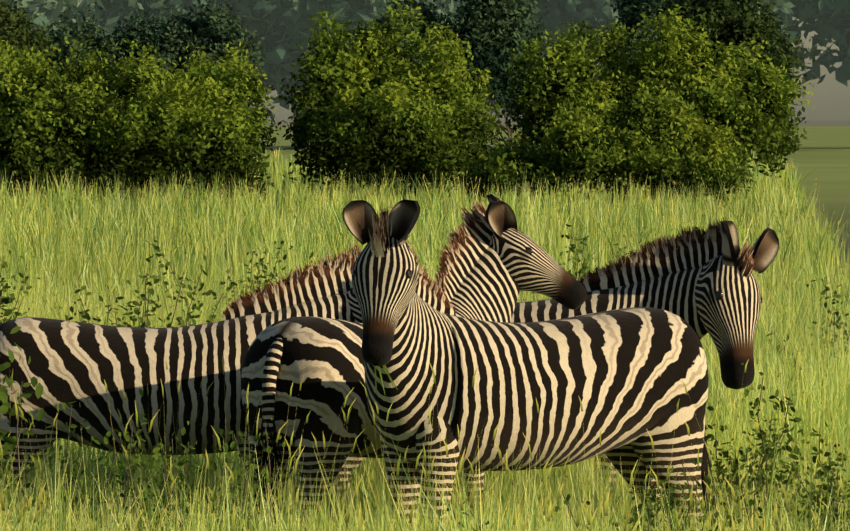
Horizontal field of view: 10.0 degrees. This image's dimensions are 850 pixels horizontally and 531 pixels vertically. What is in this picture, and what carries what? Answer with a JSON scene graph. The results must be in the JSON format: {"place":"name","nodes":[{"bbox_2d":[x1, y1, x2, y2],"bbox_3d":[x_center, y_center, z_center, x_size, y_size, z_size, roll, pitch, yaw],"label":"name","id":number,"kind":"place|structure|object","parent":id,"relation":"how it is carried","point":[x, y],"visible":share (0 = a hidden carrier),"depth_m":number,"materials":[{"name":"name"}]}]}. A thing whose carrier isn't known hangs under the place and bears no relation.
{"place":"outdoors","nodes":[
{"label":"outdoors","id":0,"kind":"place"},
{"bbox_2d":[0,144,849,530],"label":"grass field","id":1,"kind":"structure","parent":0,"point":[64,248],"depth_m":35.43,"materials":[{"name":"green plant"}]},
{"bbox_2d":[5,126,849,323],"bbox_3d":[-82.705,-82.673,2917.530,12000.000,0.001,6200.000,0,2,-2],"label":"ground","id":2,"kind":"structure","parent":0,"point":[825,150],"depth_m":235.41,"materials":[{"name":"green plant"}]},
{"bbox_2d":[0,250,39,324],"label":"shrub","id":3,"kind":"object","parent":2,"relation":"on","point":[4,289],"visible":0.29,"depth_m":29.92,"materials":[{"name":"green plant"}]},
{"bbox_2d":[0,293,44,522],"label":"shrub","id":4,"kind":"object","parent":2,"relation":"on","point":[10,443],"visible":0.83,"depth_m":17.66,"materials":[{"name":"green plant"}]},
{"bbox_2d":[0,0,59,113],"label":"dark tree","id":5,"kind":"object","parent":2,"relation":"on","point":[15,29],"visible":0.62,"depth_m":175.04,"materials":[{"name":"green plant"}]},
{"bbox_2d":[11,438,82,505],"bbox_3d":[-1.993,0.903,22.840,0.748,1.064,0.708,-1,2,-36],"label":"shrub","id":6,"kind":"object","parent":2,"relation":"on","point":[49,456],"depth_m":22.79,"materials":[{"name":"green plant"}]},
{"bbox_2d":[0,0,118,50],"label":"tree","id":7,"kind":"object","parent":2,"relation":"on","point":[43,10],"depth_m":369.11,"materials":[{"name":"green plant"}]},
{"bbox_2d":[0,396,147,530],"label":"shrub","id":8,"kind":"object","parent":2,"relation":"on","point":[76,469],"visible":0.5,"depth_m":18.67,"materials":[{"name":"green plant"}]},
{"bbox_2d":[0,33,278,209],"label":"bush","id":9,"kind":"object","parent":2,"relation":"on","point":[194,122],"visible":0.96,"depth_m":115.06,"materials":[{"name":"green plant"}]},
{"bbox_2d":[59,253,222,465],"bbox_3d":[-1.447,0.650,25.432,0.763,1.420,1.195,-1,2,-19],"label":"shrub","id":10,"kind":"object","parent":2,"relation":"on","point":[150,292],"visible":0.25,"depth_m":25.19,"materials":[{"name":"green plant"}]},
{"bbox_2d":[36,0,275,108],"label":"bush","id":11,"kind":"object","parent":2,"relation":"on","point":[172,42],"visible":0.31,"depth_m":199.31,"materials":[{"name":"green plant"}]},
{"bbox_2d":[98,389,216,530],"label":"shrub","id":12,"kind":"object","parent":2,"relation":"on","point":[157,455],"visible":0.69,"depth_m":18.21,"materials":[{"name":"green plant"}]},
{"bbox_2d":[69,0,265,69],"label":"tree","id":13,"kind":"object","parent":2,"relation":"on","point":[113,11],"depth_m":414.82,"materials":[{"name":"green plant"}]},
{"bbox_2d":[0,240,362,507],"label":"zebra","id":14,"kind":"object","parent":2,"relation":"on","point":[77,362],"visible":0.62,"depth_m":21.25},
{"bbox_2d":[145,230,314,322],"bbox_3d":[-1.252,0.434,33.884,0.864,1.362,1.282,2,2,42],"label":"shrub","id":15,"kind":"object","parent":2,"relation":"on","point":[233,284],"visible":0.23,"depth_m":33.76,"materials":[{"name":"green plant"}]},
{"bbox_2d":[207,418,306,530],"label":"shrub","id":16,"kind":"object","parent":2,"relation":"on","point":[233,445],"visible":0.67,"depth_m":18.88,"materials":[{"name":"green plant"}]},
{"bbox_2d":[210,0,330,145],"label":"tree","id":17,"kind":"object","parent":2,"relation":"on","point":[256,6],"depth_m":416.63,"materials":[{"name":"green plant"}]},
{"bbox_2d":[236,0,467,112],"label":"tree","id":18,"kind":"object","parent":2,"relation":"on","point":[341,7],"depth_m":370.31,"materials":[{"name":"green plant"}]},
{"bbox_2d":[277,0,505,200],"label":"bush","id":19,"kind":"object","parent":2,"relation":"on","point":[366,119],"visible":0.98,"depth_m":118.35,"materials":[{"name":"green plant"}]},
{"bbox_2d":[241,194,586,529],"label":"zebra","id":20,"kind":"object","parent":2,"relation":"on","point":[493,262],"visible":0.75,"depth_m":20.43},
{"bbox_2d":[438,499,489,530],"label":"shrub","id":21,"kind":"object","parent":2,"relation":"on","point":[486,523],"visible":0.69,"depth_m":17.35,"materials":[{"name":"green plant"}]},
{"bbox_2d":[431,0,516,103],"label":"tree","id":22,"kind":"object","parent":2,"relation":"on","point":[439,3],"depth_m":388.20,"materials":[{"name":"green plant"}]},
{"bbox_2d":[374,0,670,155],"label":"bush","id":23,"kind":"object","parent":2,"relation":"on","point":[475,25],"visible":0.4,"depth_m":199.04,"materials":[{"name":"green plant"}]},
{"bbox_2d":[342,199,714,530],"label":"zebra","id":24,"kind":"object","parent":2,"relation":"on","point":[622,373],"visible":1,"depth_m":19.62},
{"bbox_2d":[296,217,778,510],"bbox_3d":[0.495,0.615,22.098,2.221,1.679,0.624,0,2,5],"label":"zebra","id":25,"kind":"object","parent":2,"relation":"on","point":[704,283],"visible":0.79,"depth_m":21.91},
{"bbox_2d":[476,0,625,140],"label":"tree","id":26,"kind":"object","parent":2,"relation":"on","point":[556,18],"depth_m":394.08,"materials":[{"name":"green plant"}]},
{"bbox_2d":[481,0,621,129],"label":"tree","id":27,"kind":"object","parent":2,"relation":"on","point":[605,1],"depth_m":417.27,"materials":[{"name":"green plant"}]},
{"bbox_2d":[519,224,661,300],"bbox_3d":[1.173,0.371,35.831,1.356,1.375,1.144,0,2,12],"label":"shrub","id":28,"kind":"object","parent":2,"relation":"on","point":[583,266],"visible":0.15,"depth_m":35.46,"materials":[{"name":"green plant"}]},
{"bbox_2d":[459,82,757,209],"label":"bush","id":29,"kind":"object","parent":2,"relation":"on","point":[656,139],"visible":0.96,"depth_m":105.48,"materials":[{"name":"green plant"}]},
{"bbox_2d":[553,465,683,530],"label":"shrub","id":30,"kind":"object","parent":2,"relation":"on","point":[653,498],"visible":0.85,"depth_m":18.12,"materials":[{"name":"green plant"}]},
{"bbox_2d":[499,4,814,191],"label":"bush","id":31,"kind":"object","parent":2,"relation":"on","point":[741,102],"visible":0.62,"depth_m":121.44,"materials":[{"name":"green plant"}]},
{"bbox_2d":[614,0,797,42],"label":"tree","id":32,"kind":"object","parent":2,"relation":"on","point":[788,5],"depth_m":400.86,"materials":[{"name":"green plant"}]},
{"bbox_2d":[635,437,779,530],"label":"shrub","id":33,"kind":"object","parent":2,"relation":"on","point":[707,479],"visible":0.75,"depth_m":18.58,"materials":[{"name":"green plant"}]},
{"bbox_2d":[638,0,815,162],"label":"bush","id":34,"kind":"object","parent":2,"relation":"on","point":[727,22],"visible":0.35,"depth_m":159.44,"materials":[{"name":"green plant"}]},
{"bbox_2d":[705,363,816,527],"bbox_3d":[1.429,0.952,20.954,0.533,1.076,0.554,-1,2,-24],"label":"shrub","id":35,"kind":"object","parent":2,"relation":"on","point":[734,469],"visible":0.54,"depth_m":20.89,"materials":[{"name":"green plant"}]},
{"bbox_2d":[755,0,847,142],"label":"tree","id":36,"kind":"object","parent":2,"relation":"on","point":[801,8],"depth_m":417.73,"materials":[{"name":"green plant"}]},
{"bbox_2d":[766,277,849,387],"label":"shrub","id":37,"kind":"object","parent":2,"relation":"on","point":[835,295],"visible":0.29,"depth_m":28.95,"materials":[{"name":"green plant"}]},
{"bbox_2d":[774,422,849,530],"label":"shrub","id":38,"kind":"object","parent":2,"relation":"on","point":[828,488],"visible":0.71,"depth_m":20.35,"materials":[{"name":"green plant"}]},
{"bbox_2d":[809,5,849,64],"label":"tree","id":39,"kind":"object","parent":2,"relation":"on","point":[841,56],"depth_m":436.95,"materials":[{"name":"green plant"}]},
{"bbox_2d":[821,0,849,86],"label":"tree","id":40,"kind":"object","parent":2,"relation":"on","point":[844,73],"depth_m":380.50,"materials":[{"name":"green plant"}]},
{"bbox_2d":[22,0,849,119],"bbox_3d":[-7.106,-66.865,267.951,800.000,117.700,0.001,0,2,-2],"label":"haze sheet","id":41,"kind":"object","parent":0,"point":[454,10],"depth_m":269.62,"materials":[{"name":"grey"}]},
{"bbox_2d":[77,0,849,125],"label":"sky","id":42,"kind":"structure","parent":0,"point":[837,117],"materials":[{"name":"grey"}]}
]}

